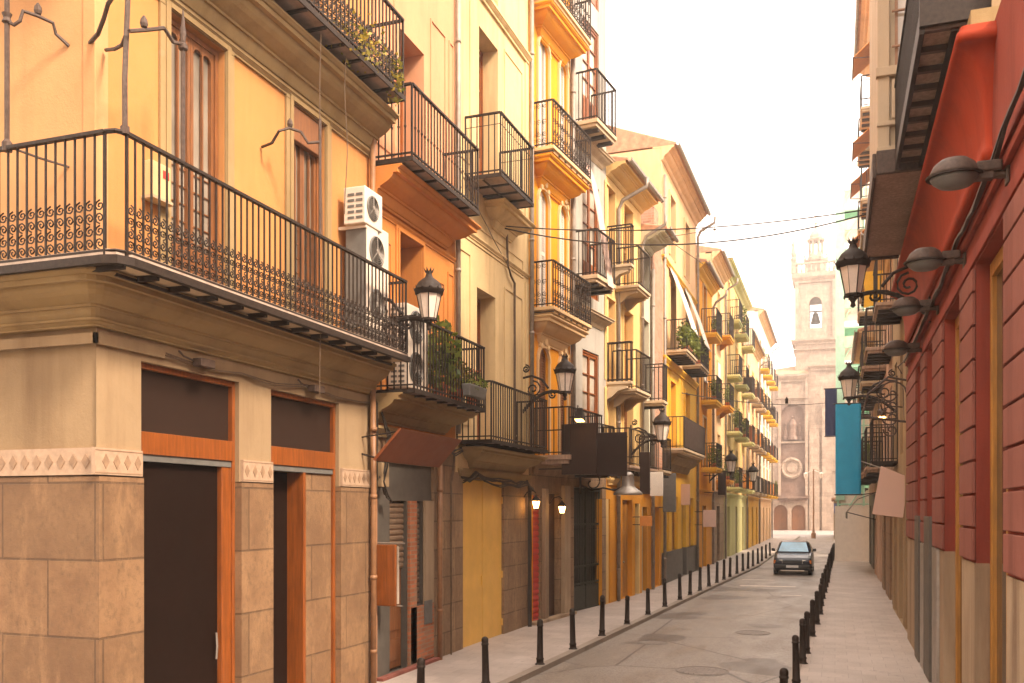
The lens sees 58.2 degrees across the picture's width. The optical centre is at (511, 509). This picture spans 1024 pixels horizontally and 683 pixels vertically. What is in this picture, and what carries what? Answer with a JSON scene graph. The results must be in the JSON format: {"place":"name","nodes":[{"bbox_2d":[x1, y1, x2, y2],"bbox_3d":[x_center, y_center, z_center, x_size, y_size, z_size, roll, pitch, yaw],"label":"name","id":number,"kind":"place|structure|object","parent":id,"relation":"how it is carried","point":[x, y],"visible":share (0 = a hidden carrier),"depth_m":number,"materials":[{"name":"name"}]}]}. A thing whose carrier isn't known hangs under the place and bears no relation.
{"place":"outdoors","nodes":[
{"label":"outdoors","id":0,"kind":"place"},
{"bbox_2d":[370,0,485,681],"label":"apartment building","id":1,"kind":"structure","parent":0,"point":[428,212],"depth_m":15.49,"materials":[{"name":"paint"}]},
{"bbox_2d":[377,542,404,606],"bbox_3d":[-1.844,0.980,13.978,0.460,0.971,0.130,0,0,19],"label":"menu case","id":2,"kind":"object","parent":1,"relation":"attached to","point":[387,575],"visible":0.88,"depth_m":13.94,"materials":[{"name":"orange wood"}]},
{"bbox_2d":[390,568,400,668],"bbox_3d":[-1.914,1.761,14.894,0.120,1.597,0.561,0,0,19],"label":"door","id":3,"kind":"structure","parent":1,"relation":"in","point":[395,612],"depth_m":14.97,"materials":[{"name":"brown wood"}]},
{"bbox_2d":[400,58,402,156],"bbox_3d":[-2.055,-6.510,15.368,0.080,2.440,0.896,0,0,19],"label":"window","id":4,"kind":"structure","parent":1,"relation":"in","point":[401,103],"depth_m":15.73,"materials":[{"name":"orange wood"}]},
{"bbox_2d":[388,303,425,390],"bbox_3d":[-1.624,-2.550,14.585,0.352,1.300,0.806,0,0,19],"label":"air conditioner","id":5,"kind":"object","parent":1,"relation":"attached to","point":[412,310],"visible":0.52,"depth_m":14.29,"materials":[{"name":"metal"}]},
{"bbox_2d":[362,428,461,466],"bbox_3d":[-1.562,-0.942,14.332,0.764,0.460,2.267,0,0,19],"label":"sign board","id":6,"kind":"object","parent":1,"relation":"attached to","point":[405,446],"visible":1,"depth_m":14.06,"materials":[{"name":"brown metal"}]},
{"bbox_2d":[428,315,461,395],"bbox_3d":[-1.207,-2.506,15.188,0.776,1.364,0.881,0,0,19],"label":"potted plant","id":7,"kind":"object","parent":1,"relation":"on","point":[446,324],"visible":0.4,"depth_m":15.09,"materials":[{"name":"green plant"}]},
{"bbox_2d":[449,356,469,400],"bbox_3d":[-0.922,-2.241,15.739,0.436,0.801,0.500,0,0,19],"label":"potted plant","id":8,"kind":"object","parent":1,"relation":"on","point":[457,381],"visible":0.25,"depth_m":15.68,"materials":[{"name":"green plant"}]},
{"bbox_2d":[462,376,487,399],"bbox_3d":[-0.622,-2.086,15.710,0.574,0.344,0.790,0,0,19],"label":"planter","id":9,"kind":"object","parent":1,"relation":"attached to","point":[473,391],"visible":0.96,"depth_m":15.57,"materials":[{"name":"grey stone"}]},
{"bbox_2d":[377,536,797,682],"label":"pavement","id":10,"kind":"structure","parent":0,"point":[512,653],"depth_m":18.83,"materials":[{"name":"concrete"}]},
{"bbox_2d":[606,125,715,584],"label":"apartment building","id":11,"kind":"structure","parent":0,"point":[664,165],"depth_m":34.57,"materials":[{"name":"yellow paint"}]},
{"bbox_2d":[670,266,698,336],"bbox_3d":[6.353,-7.655,33.907,0.857,2.350,1.600,0,0,20],"label":"balcony awning","id":12,"kind":"object","parent":11,"relation":"attached to","point":[687,308],"visible":0.9,"depth_m":33.75,"materials":[{"name":"white fabric"}]},
{"bbox_2d":[681,484,689,504],"bbox_3d":[6.770,-0.603,35.882,0.350,0.817,0.104,0,0,20],"label":"projecting sign","id":13,"kind":"object","parent":11,"relation":"attached to","point":[685,494],"visible":1,"depth_m":35.83,"materials":[{"name":"brown metal"}]},
{"bbox_2d":[676,321,705,356],"bbox_3d":[6.584,-6.259,33.807,1.000,1.232,2.889,0,0,20],"label":"plant","id":14,"kind":"object","parent":11,"relation":"on","point":[693,340],"visible":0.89,"depth_m":32.95,"materials":[{"name":"plant"}]},
{"bbox_2d":[685,288,710,351],"bbox_3d":[7.499,-7.655,37.108,0.857,2.350,1.600,0,0,20],"label":"balcony awning","id":15,"kind":"object","parent":11,"relation":"attached to","point":[698,321],"visible":1,"depth_m":36.91,"materials":[{"name":"white fabric"}]},
{"bbox_2d":[695,510,715,526],"bbox_3d":[8.222,0.360,39.126,0.900,0.720,0.104,0,0,20],"label":"projecting sign","id":16,"kind":"object","parent":11,"relation":"attached to","point":[709,518],"visible":1,"depth_m":39.01,"materials":[{"name":"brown metal"}]},
{"bbox_2d":[521,537,831,682],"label":"road","id":17,"kind":"structure","parent":0,"point":[701,630],"depth_m":19.18,"materials":[{"name":"asphalt"}]},
{"bbox_2d":[675,666,728,675],"bbox_3d":[3.186,2.692,15.415,0.890,0.008,0.890,0,0,19],"label":"manhole cover","id":18,"kind":"object","parent":17,"relation":"on","point":[701,670],"visible":1,"depth_m":15.41,"materials":[{"name":"metal"}]},
{"bbox_2d":[735,630,770,634],"bbox_3d":[5.286,2.692,20.189,0.763,0.008,0.763,0,0,19],"label":"manhole cover","id":19,"kind":"object","parent":17,"relation":"on","point":[748,632],"visible":1,"depth_m":20.22,"materials":[{"name":"metal"}]},
{"bbox_2d":[772,540,815,574],"bbox_3d":[12.181,2.016,39.708,1.819,1.368,3.917,0,0,19],"label":"car","id":20,"kind":"object","parent":17,"relation":"on","point":[793,555],"visible":1,"depth_m":38.31,"materials":[{"name":"grey paint"}]},
{"bbox_2d":[788,536,833,682],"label":"kerb","id":21,"kind":"structure","parent":17,"relation":"on","point":[790,678],"depth_m":14.85,"materials":[{"name":"stone"}]},
{"bbox_2d":[799,618,807,663],"bbox_3d":[4.944,2.237,15.656,0.170,0.787,0.170,1,-2,-25],"label":"bollard","id":22,"kind":"object","parent":21,"relation":"on","point":[802,644],"visible":0.93,"depth_m":15.61,"materials":[{"name":"brown metal"}]},
{"bbox_2d":[804,469,822,537],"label":"lamp post","id":23,"kind":"object","parent":17,"relation":"on","point":[813,534],"visible":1,"depth_m":87.38,"materials":[{"name":"brown metal"}]},
{"bbox_2d":[699,258,727,567],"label":"apartment building","id":24,"kind":"structure","parent":0,"point":[710,284],"depth_m":42.29,"materials":[{"name":"yellow paint"}]},
{"bbox_2d":[704,473,725,494],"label":"projecting sign","id":25,"kind":"object","parent":24,"relation":"attached to","point":[721,483],"visible":1,"depth_m":41.19,"materials":[{"name":"brown metal"}]},
{"bbox_2d":[707,442,724,467],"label":"planter box","id":26,"kind":"object","parent":24,"relation":"on","point":[714,458],"visible":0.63,"depth_m":41.36,"materials":[{"name":"plant"}]},
{"bbox_2d":[709,450,737,482],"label":"wall lantern","id":27,"kind":"object","parent":24,"relation":"attached to","point":[730,458],"depth_m":43.00,"materials":[{"name":"brown metal"}]},
{"bbox_2d":[699,245,738,562],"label":"apartment building","id":28,"kind":"structure","parent":0,"point":[719,260],"depth_m":47.24,"materials":[{"name":"yellow paint"}]},
{"bbox_2d":[606,0,869,368],"label":"sky","id":29,"kind":"structure","parent":0,"point":[760,98],"materials":[{"name":"white"}]},
{"bbox_2d":[724,257,754,558],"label":"apartment building","id":30,"kind":"structure","parent":0,"point":[739,379],"depth_m":54.52,"materials":[{"name":"yellow paint"}]},
{"bbox_2d":[743,463,758,484],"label":"wall lantern","id":31,"kind":"object","parent":30,"relation":"attached to","point":[752,470],"depth_m":54.55,"materials":[{"name":"brown metal"}]},
{"bbox_2d":[748,329,768,547],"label":"apartment building","id":32,"kind":"structure","parent":0,"point":[754,408],"depth_m":66.19,"materials":[{"name":"yellow paint"}]},
{"bbox_2d":[746,307,779,543],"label":"apartment building","id":33,"kind":"structure","parent":0,"point":[760,323],"depth_m":77.13,"materials":[{"name":"yellow paint"}]},
{"bbox_2d":[773,530,833,536],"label":"plaza","id":34,"kind":"structure","parent":0,"point":[807,533],"depth_m":105.86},
{"bbox_2d":[773,222,852,530],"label":"church","id":35,"kind":"structure","parent":0,"point":[802,443],"depth_m":122.45,"materials":[{"name":"stone"}]},
{"bbox_2d":[774,505,786,529],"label":"door","id":36,"kind":"structure","parent":35,"relation":"in","point":[780,511],"depth_m":123.55,"materials":[{"name":"brown wood"}]},
{"bbox_2d":[792,505,804,529],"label":"door","id":37,"kind":"structure","parent":35,"relation":"in","point":[798,511],"depth_m":122.76,"materials":[{"name":"brown wood"}]},
{"bbox_2d":[851,325,874,568],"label":"apartment building","id":38,"kind":"structure","parent":0,"point":[856,351],"depth_m":41.60,"materials":[{"name":"paint"}]},
{"bbox_2d":[800,539,931,682],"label":"pavement","id":39,"kind":"structure","parent":0,"point":[861,633],"depth_m":18.69,"materials":[{"name":"concrete"}]},
{"bbox_2d":[792,635,800,682],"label":"bollard","id":40,"kind":"object","parent":39,"relation":"on","point":[795,662],"visible":1,"depth_m":13.54,"materials":[{"name":"brown metal"}]},
{"bbox_2d":[804,611,810,653],"bbox_3d":[5.373,2.237,16.773,0.170,0.787,0.170,1,0,-8],"label":"bollard","id":41,"kind":"object","parent":39,"relation":"on","point":[807,620],"visible":0.82,"depth_m":16.73,"materials":[{"name":"brown metal"}]},
{"bbox_2d":[810,599,816,636],"bbox_3d":[6.207,2.237,19.010,0.170,0.787,0.170,0,1,8],"label":"bollard","id":42,"kind":"object","parent":39,"relation":"on","point":[812,618],"visible":0.89,"depth_m":18.97,"materials":[{"name":"brown metal"}]},
{"bbox_2d":[814,591,820,624],"bbox_3d":[6.969,2.236,21.025,0.170,0.787,0.170,-1,0,-14],"label":"bollard","id":43,"kind":"object","parent":39,"relation":"on","point":[817,616],"visible":0.86,"depth_m":20.98,"materials":[{"name":"brown metal"}]},
{"bbox_2d":[859,231,892,603],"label":"apartment building","id":44,"kind":"structure","parent":0,"point":[873,355],"depth_m":27.18,"materials":[{"name":"paint"}]},
{"bbox_2d":[834,401,889,494],"bbox_3d":[9.968,-1.743,26.181,1.538,2.648,0.068,0,0,19],"label":"banner","id":45,"kind":"object","parent":44,"relation":"attached to","point":[847,450],"visible":0.94,"depth_m":26.30,"materials":[{"name":"teal fabric"}]},
{"bbox_2d":[864,270,882,307],"bbox_3d":[9.960,-6.100,25.426,0.550,1.000,0.020,0,0,19],"label":"yellow flag","id":46,"kind":"object","parent":44,"relation":"hanging from","point":[868,285],"visible":0.55,"depth_m":25.44,"materials":[{"name":"fabric"}]},
{"bbox_2d":[869,255,907,630],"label":"apartment building","id":47,"kind":"structure","parent":0,"point":[883,314],"depth_m":21.92,"materials":[{"name":"paint"}]},
{"bbox_2d":[837,362,897,414],"bbox_3d":[8.809,-3.010,22.846,1.407,1.425,0.580,0,0,19],"label":"wall lantern","id":48,"kind":"object","parent":47,"relation":"attached to","point":[848,376],"depth_m":22.82,"materials":[{"name":"brown metal"}]},
{"bbox_2d":[861,461,904,517],"bbox_3d":[8.266,-0.465,20.426,0.976,1.282,0.062,0,0,19],"label":"hanging board","id":49,"kind":"object","parent":47,"relation":"attached to","point":[890,497],"visible":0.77,"depth_m":20.36,"materials":[{"name":"metal"}]},
{"bbox_2d":[861,361,907,436],"bbox_3d":[7.726,-2.233,19.014,0.948,1.667,0.057,0,0,19],"label":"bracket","id":50,"kind":"object","parent":47,"relation":"attached to","point":[884,409],"visible":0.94,"depth_m":18.99,"materials":[{"name":"metal"}]},
{"bbox_2d":[890,0,1023,682],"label":"apartment building","id":51,"kind":"structure","parent":0,"point":[959,84],"depth_m":9.69,"materials":[{"name":"red paint"}]},
{"bbox_2d":[834,237,930,322],"bbox_3d":[5.816,-3.619,14.487,1.417,1.425,0.580,0,0,19],"label":"wall lantern","id":52,"kind":"object","parent":51,"relation":"attached to","point":[852,263],"depth_m":14.48,"materials":[{"name":"brown metal"}]},
{"bbox_2d":[863,0,922,260],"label":"bay window","id":53,"kind":"structure","parent":51,"relation":"attached to","point":[891,195],"depth_m":13.10,"materials":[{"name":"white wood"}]},
{"bbox_2d":[892,0,904,64],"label":"drainpipe","id":54,"kind":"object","parent":53,"relation":"in","point":[896,10],"depth_m":13.02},
{"bbox_2d":[882,340,922,355],"bbox_3d":[6.580,-2.727,15.507,0.653,0.276,0.381,0,0,19],"label":"floodlight","id":55,"kind":"object","parent":51,"relation":"attached to","point":[896,347],"visible":0.94,"depth_m":15.41,"materials":[{"name":"metal"}]},
{"bbox_2d":[889,296,938,315],"bbox_3d":[5.792,-2.937,13.264,0.653,0.276,0.381,0,0,19],"label":"floodlight","id":56,"kind":"object","parent":51,"relation":"attached to","point":[906,306],"visible":0.92,"depth_m":13.17,"materials":[{"name":"metal"}]},
{"bbox_2d":[903,247,965,271],"bbox_3d":[4.833,-2.870,10.531,0.653,0.276,0.381,0,0,19],"label":"floodlight","id":57,"kind":"object","parent":51,"relation":"attached to","point":[924,259],"visible":0.98,"depth_m":10.44,"materials":[{"name":"metal"}]},
{"bbox_2d":[925,156,1009,190],"bbox_3d":[3.923,-2.909,7.940,0.653,0.276,0.381,0,0,19],"label":"floodlight","id":58,"kind":"object","parent":51,"relation":"attached to","point":[952,173],"visible":0.95,"depth_m":7.85,"materials":[{"name":"metal"}]},
{"label":"ground","id":59,"kind":"structure","parent":0,"visible":0},
{"bbox_2d":[0,0,410,682],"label":"apartment building","id":60,"kind":"structure","parent":59,"relation":"on","point":[170,512],"depth_m":9.92,"materials":[{"name":"paint"}]},
{"bbox_2d":[141,160,172,207],"bbox_3d":[-3.615,-3.337,9.397,0.148,0.390,0.320,0,0,19],"label":"meter box","id":61,"kind":"object","parent":60,"relation":"attached to","point":[155,183],"visible":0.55,"depth_m":9.33,"materials":[{"name":"metal"}]},
{"bbox_2d":[143,462,217,682],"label":"door","id":62,"kind":"structure","parent":60,"relation":"in","point":[181,635],"depth_m":10.01,"materials":[{"name":"wood"}]},
{"bbox_2d":[171,18,217,282],"bbox_3d":[-3.556,-3.735,10.127,0.080,3.010,0.917,0,0,19],"label":"window","id":63,"kind":"structure","parent":60,"relation":"in","point":[201,61],"depth_m":10.25,"materials":[{"name":"brown wood"}]},
{"bbox_2d":[178,350,214,368],"bbox_3d":[-3.401,-1.623,9.921,0.170,0.148,0.428,0,0,19],"label":"door lamp","id":64,"kind":"object","parent":60,"relation":"attached to","point":[204,363],"visible":1,"depth_m":9.90,"materials":[{"name":"metal"}]},
{"bbox_2d":[273,472,286,682],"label":"door","id":65,"kind":"structure","parent":60,"relation":"in","point":[279,478],"depth_m":12.11,"materials":[{"name":"wood"}]},
{"bbox_2d":[294,144,317,318],"bbox_3d":[-2.811,-3.735,12.248,0.080,3.010,0.790,0,0,19],"label":"window","id":66,"kind":"structure","parent":60,"relation":"in","point":[305,165],"depth_m":12.39,"materials":[{"name":"brown wood"}]},
{"bbox_2d":[297,379,324,393],"bbox_3d":[-2.642,-1.627,12.083,0.170,0.148,0.429,0,0,19],"label":"door lamp","id":67,"kind":"object","parent":60,"relation":"attached to","point":[313,388],"visible":0.98,"depth_m":12.06,"materials":[{"name":"metal"}]},
{"bbox_2d":[319,34,322,394],"bbox_3d":[-2.363,-3.661,11.382,0.047,4.477,0.008,0,0,19],"label":"cord","id":68,"kind":"object","parent":60,"relation":"hanging from","point":[322,220],"visible":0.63,"depth_m":11.38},
{"bbox_2d":[344,57,347,213],"bbox_3d":[-2.159,-4.875,11.964,0.047,2.051,0.008,0,0,19],"label":"cord","id":69,"kind":"object","parent":60,"relation":"hanging from","point":[346,133],"visible":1,"depth_m":11.96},
{"bbox_2d":[325,1,386,72],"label":"potted plant","id":70,"kind":"object","parent":60,"relation":"on","point":[364,38],"visible":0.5,"depth_m":12.03,"materials":[{"name":"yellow plant"}]},
{"bbox_2d":[338,185,381,234],"bbox_3d":[-2.149,-4.220,13.054,0.488,0.565,0.526,0,0,19],"label":"air conditioner","id":71,"kind":"object","parent":60,"relation":"attached to","point":[363,206],"visible":1,"depth_m":12.82,"materials":[{"name":"metal"}]},
{"bbox_2d":[346,225,387,344],"bbox_3d":[-2.059,-3.140,13.195,0.372,1.820,0.672,0,0,19],"label":"air conditioner","id":72,"kind":"object","parent":60,"relation":"on","point":[369,243],"visible":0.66,"depth_m":12.93,"materials":[{"name":"metal"}]},
{"bbox_2d":[380,52,405,108],"bbox_3d":[-1.730,-6.133,13.187,0.401,0.766,0.461,0,0,19],"label":"potted plant","id":73,"kind":"object","parent":60,"relation":"on","point":[397,82],"visible":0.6,"depth_m":13.15,"materials":[{"name":"green plant"}]},
{"bbox_2d":[384,267,444,330],"bbox_3d":[-1.613,-2.829,13.240,1.379,1.234,0.464,0,0,19],"label":"wall lantern","id":74,"kind":"object","parent":60,"relation":"attached to","point":[428,290],"depth_m":13.00,"materials":[{"name":"brown metal"}]},
{"bbox_2d":[455,0,547,651],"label":"apartment building","id":75,"kind":"structure","parent":59,"relation":"on","point":[496,459],"depth_m":18.93,"materials":[{"name":"beige paint"}]},
{"bbox_2d":[477,299,479,438],"bbox_3d":[-0.858,-2.820,18.539,0.080,3.020,0.984,0,0,20],"label":"window","id":76,"kind":"structure","parent":75,"relation":"in","point":[478,301],"depth_m":18.94,"materials":[{"name":"orange wood"}]},
{"bbox_2d":[479,50,482,174],"bbox_3d":[-0.817,-7.895,18.657,0.080,3.170,1.024,0,0,20],"label":"window","id":77,"kind":"structure","parent":75,"relation":"in","point":[480,53],"depth_m":19.05,"materials":[{"name":"orange wood"}]},
{"bbox_2d":[463,479,502,647],"bbox_3d":[-0.596,1.040,18.338,0.070,3.240,2.180,0,0,20],"label":"door","id":78,"kind":"structure","parent":75,"relation":"in","point":[482,501],"depth_m":18.30,"materials":[{"name":"wood"}]},
{"bbox_2d":[523,353,576,412],"bbox_3d":[0.800,-2.735,20.190,1.314,1.349,0.534,0,0,25],"label":"wall lantern","id":79,"kind":"object","parent":75,"relation":"attached to","point":[564,370],"depth_m":19.96,"materials":[{"name":"brown metal"}]},
{"bbox_2d":[505,214,865,245],"bbox_3d":[3.281,-5.537,18.182,7.086,0.625,0.027,0,0,14],"label":"street cable","id":80,"kind":"object","parent":75,"relation":"attached to","point":[687,243],"visible":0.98,"depth_m":18.13,"materials":[{"name":"rubber"}]},
{"bbox_2d":[506,209,866,230],"bbox_3d":[3.256,-5.702,18.138,7.094,0.391,0.024,0,0,15],"label":"street cable","id":81,"kind":"object","parent":75,"relation":"attached to","point":[690,228],"visible":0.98,"depth_m":18.04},
{"bbox_2d":[529,0,601,625],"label":"apartment building","id":82,"kind":"structure","parent":59,"relation":"on","point":[562,38],"depth_m":21.88,"materials":[{"name":"yellow paint"}]},
{"bbox_2d":[549,494,553,616],"bbox_3d":[0.890,1.127,22.220,0.120,3.047,0.752,0,0,25],"label":"door","id":83,"kind":"structure","parent":82,"relation":"in","point":[551,506],"depth_m":22.35,"materials":[{"name":"brown wood"}]},
{"bbox_2d":[539,423,597,474],"bbox_3d":[1.229,-1.375,20.903,1.500,1.140,0.104,0,0,25],"label":"projecting sign","id":84,"kind":"object","parent":82,"relation":"attached to","point":[583,445],"visible":0.95,"depth_m":20.70,"materials":[{"name":"brown metal"}]},
{"bbox_2d":[597,432,627,475],"bbox_3d":[2.015,-1.325,22.084,1.550,1.041,0.104,0,0,23],"label":"projecting sign","id":85,"kind":"object","parent":82,"relation":"attached to","point":[611,453],"visible":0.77,"depth_m":21.87,"materials":[{"name":"brown metal"}]},
{"bbox_2d":[570,0,616,610],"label":"apartment building","id":86,"kind":"structure","parent":59,"relation":"on","point":[591,93],"depth_m":24.34,"materials":[{"name":"grey paint"}]},
{"bbox_2d":[583,350,597,422],"bbox_3d":[2.034,-2.745,24.492,0.080,2.890,1.150,0,0,27],"label":"window","id":87,"kind":"structure","parent":86,"relation":"in","point":[590,361],"depth_m":24.69,"materials":[{"name":"orange wood"}]},
{"bbox_2d":[583,184,597,300],"bbox_3d":[2.034,-7.170,24.492,0.080,3.040,1.150,0,0,27],"label":"window","id":88,"kind":"structure","parent":86,"relation":"in","point":[590,221],"depth_m":24.51,"materials":[{"name":"white wood"}]},
{"bbox_2d":[583,19,597,119],"bbox_3d":[2.034,-11.470,24.492,0.080,2.840,1.150,0,0,27],"label":"window","id":89,"kind":"structure","parent":86,"relation":"in","point":[590,59],"depth_m":24.69,"materials":[{"name":"white wood"}]},
{"bbox_2d":[584,161,613,288],"bbox_3d":[2.255,-7.410,23.894,0.690,3.320,0.460,0,0,27],"label":"canvas blind","id":90,"kind":"object","parent":86,"relation":"hanging from","point":[600,219],"visible":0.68,"depth_m":23.83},
{"bbox_2d":[579,472,642,494],"bbox_3d":[2.469,-0.787,23.120,1.640,0.820,0.720,0,0,23],"label":"bell lamp","id":91,"kind":"object","parent":86,"relation":"attached to","point":[627,487],"visible":0.82,"depth_m":22.82,"materials":[{"name":"metal"}]},
{"bbox_2d":[595,155,667,604],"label":"apartment building","id":92,"kind":"structure","parent":59,"relation":"on","point":[632,194],"depth_m":26.32,"materials":[{"name":"yellow paint"}]},
{"bbox_2d":[622,500,626,596],"bbox_3d":[3.321,1.157,27.503,0.120,2.887,1.025,0,0,23],"label":"door","id":93,"kind":"structure","parent":92,"relation":"in","point":[624,503],"depth_m":27.61,"materials":[{"name":"paint"}]},
{"bbox_2d":[627,452,650,493],"bbox_3d":[3.335,-1.028,25.787,1.100,1.166,0.104,0,0,23],"label":"projecting sign","id":94,"kind":"object","parent":92,"relation":"attached to","point":[644,472],"visible":0.76,"depth_m":25.58,"materials":[{"name":"brown metal"}]},
{"bbox_2d":[630,408,671,458],"bbox_3d":[4.130,-2.276,27.291,1.251,1.473,0.609,0,0,20],"label":"wall lantern","id":95,"kind":"object","parent":92,"relation":"attached to","point":[661,422],"depth_m":27.08,"materials":[{"name":"brown metal"}]},
{"bbox_2d":[650,472,662,495],"bbox_3d":[4.047,-0.772,27.509,0.950,0.713,0.104,0,0,20],"label":"projecting sign","id":96,"kind":"object","parent":92,"relation":"attached to","point":[656,483],"visible":0.8,"depth_m":27.36,"materials":[{"name":"white fabric"}]},
{"bbox_2d":[498,536,799,682],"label":"kerb","id":97,"kind":"structure","parent":59,"relation":"on","point":[526,674],"depth_m":19.08,"materials":[{"name":"stone"}]},
{"bbox_2d":[417,658,425,682],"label":"bollard","id":98,"kind":"object","parent":97,"relation":"on","point":[421,666],"visible":1,"depth_m":11.44,"materials":[{"name":"brown metal"}]},
{"bbox_2d":[481,636,489,682],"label":"bollard","id":99,"kind":"object","parent":97,"relation":"on","point":[485,662],"visible":1,"depth_m":13.37,"materials":[{"name":"brown metal"}]},
{"bbox_2d":[535,619,544,664],"bbox_3d":[0.475,2.237,15.568,0.170,0.787,0.170,0,-1,6],"label":"bollard","id":100,"kind":"object","parent":97,"relation":"on","point":[539,659],"visible":1,"depth_m":15.53,"materials":[{"name":"brown metal"}]},
{"bbox_2d":[569,608,576,649],"bbox_3d":[1.136,2.237,17.262,0.170,0.787,0.170,-1,0,-12],"label":"bollard","id":101,"kind":"object","parent":97,"relation":"on","point":[572,643],"visible":0.99,"depth_m":17.22,"materials":[{"name":"brown metal"}]},
{"bbox_2d":[598,595,605,635],"bbox_3d":[1.874,2.197,19.105,0.170,0.866,0.170,1,-1,-23],"label":"bollard","id":102,"kind":"object","parent":97,"relation":"on","point":[602,618],"visible":0.98,"depth_m":19.06,"materials":[{"name":"brown metal"}]},
{"bbox_2d":[624,595,629,623],"bbox_3d":[2.634,2.292,21.032,0.170,0.677,0.170,1,0,-36],"label":"bollard","id":103,"kind":"object","parent":97,"relation":"on","point":[627,613],"visible":0.99,"depth_m":20.99,"materials":[{"name":"brown metal"}]},
{"bbox_2d":[641,206,715,592],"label":"apartment building","id":104,"kind":"structure","parent":59,"relation":"on","point":[651,505],"depth_m":30.12,"materials":[{"name":"beige paint"}]},
{"bbox_2d":[659,473,675,511],"bbox_3d":[5.309,-0.596,31.445,0.600,1.328,0.104,0,0,20],"label":"projecting sign","id":105,"kind":"object","parent":104,"relation":"attached to","point":[669,494],"visible":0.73,"depth_m":31.37,"materials":[{"name":"grey metal"}]},
{"bbox_2d":[835,169,871,561],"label":"apartment building","id":106,"kind":"structure","parent":59,"relation":"on","point":[852,537],"depth_m":46.96,"materials":[{"name":"white"}]},
{"bbox_2d":[854,0,881,581],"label":"apartment building","id":107,"kind":"structure","parent":59,"relation":"on","point":[862,28],"depth_m":34.41,"materials":[{"name":"paint"}]},
{"bbox_2d":[824,387,863,436],"bbox_3d":[13.777,-4.005,37.562,1.990,2.006,0.068,0,0,19],"label":"banner","id":108,"kind":"object","parent":107,"relation":"attached to","point":[830,397],"visible":0.81,"depth_m":37.80,"materials":[{"name":"blue fabric"}]},
{"bbox_2d":[850,167,869,198],"bbox_3d":[13.960,-13.058,36.539,0.968,0.944,1.840,0,0,19],"label":"orange awning","id":109,"kind":"object","parent":107,"relation":"attached to","point":[855,187],"visible":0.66,"depth_m":36.57,"materials":[{"name":"fabric"}]},
{"bbox_2d":[852,42,869,80],"bbox_3d":[12.734,-16.258,33.048,0.968,0.944,1.840,0,0,19],"label":"orange awning","id":110,"kind":"object","parent":107,"relation":"attached to","point":[861,61],"visible":0.74,"depth_m":33.07,"materials":[{"name":"fabric"}]},
{"bbox_2d":[852,127,869,161],"bbox_3d":[12.734,-13.258,33.048,0.968,0.944,1.840,0,0,19],"label":"orange awning","id":111,"kind":"object","parent":107,"relation":"attached to","point":[861,144],"visible":0.74,"depth_m":33.07,"materials":[{"name":"fabric"}]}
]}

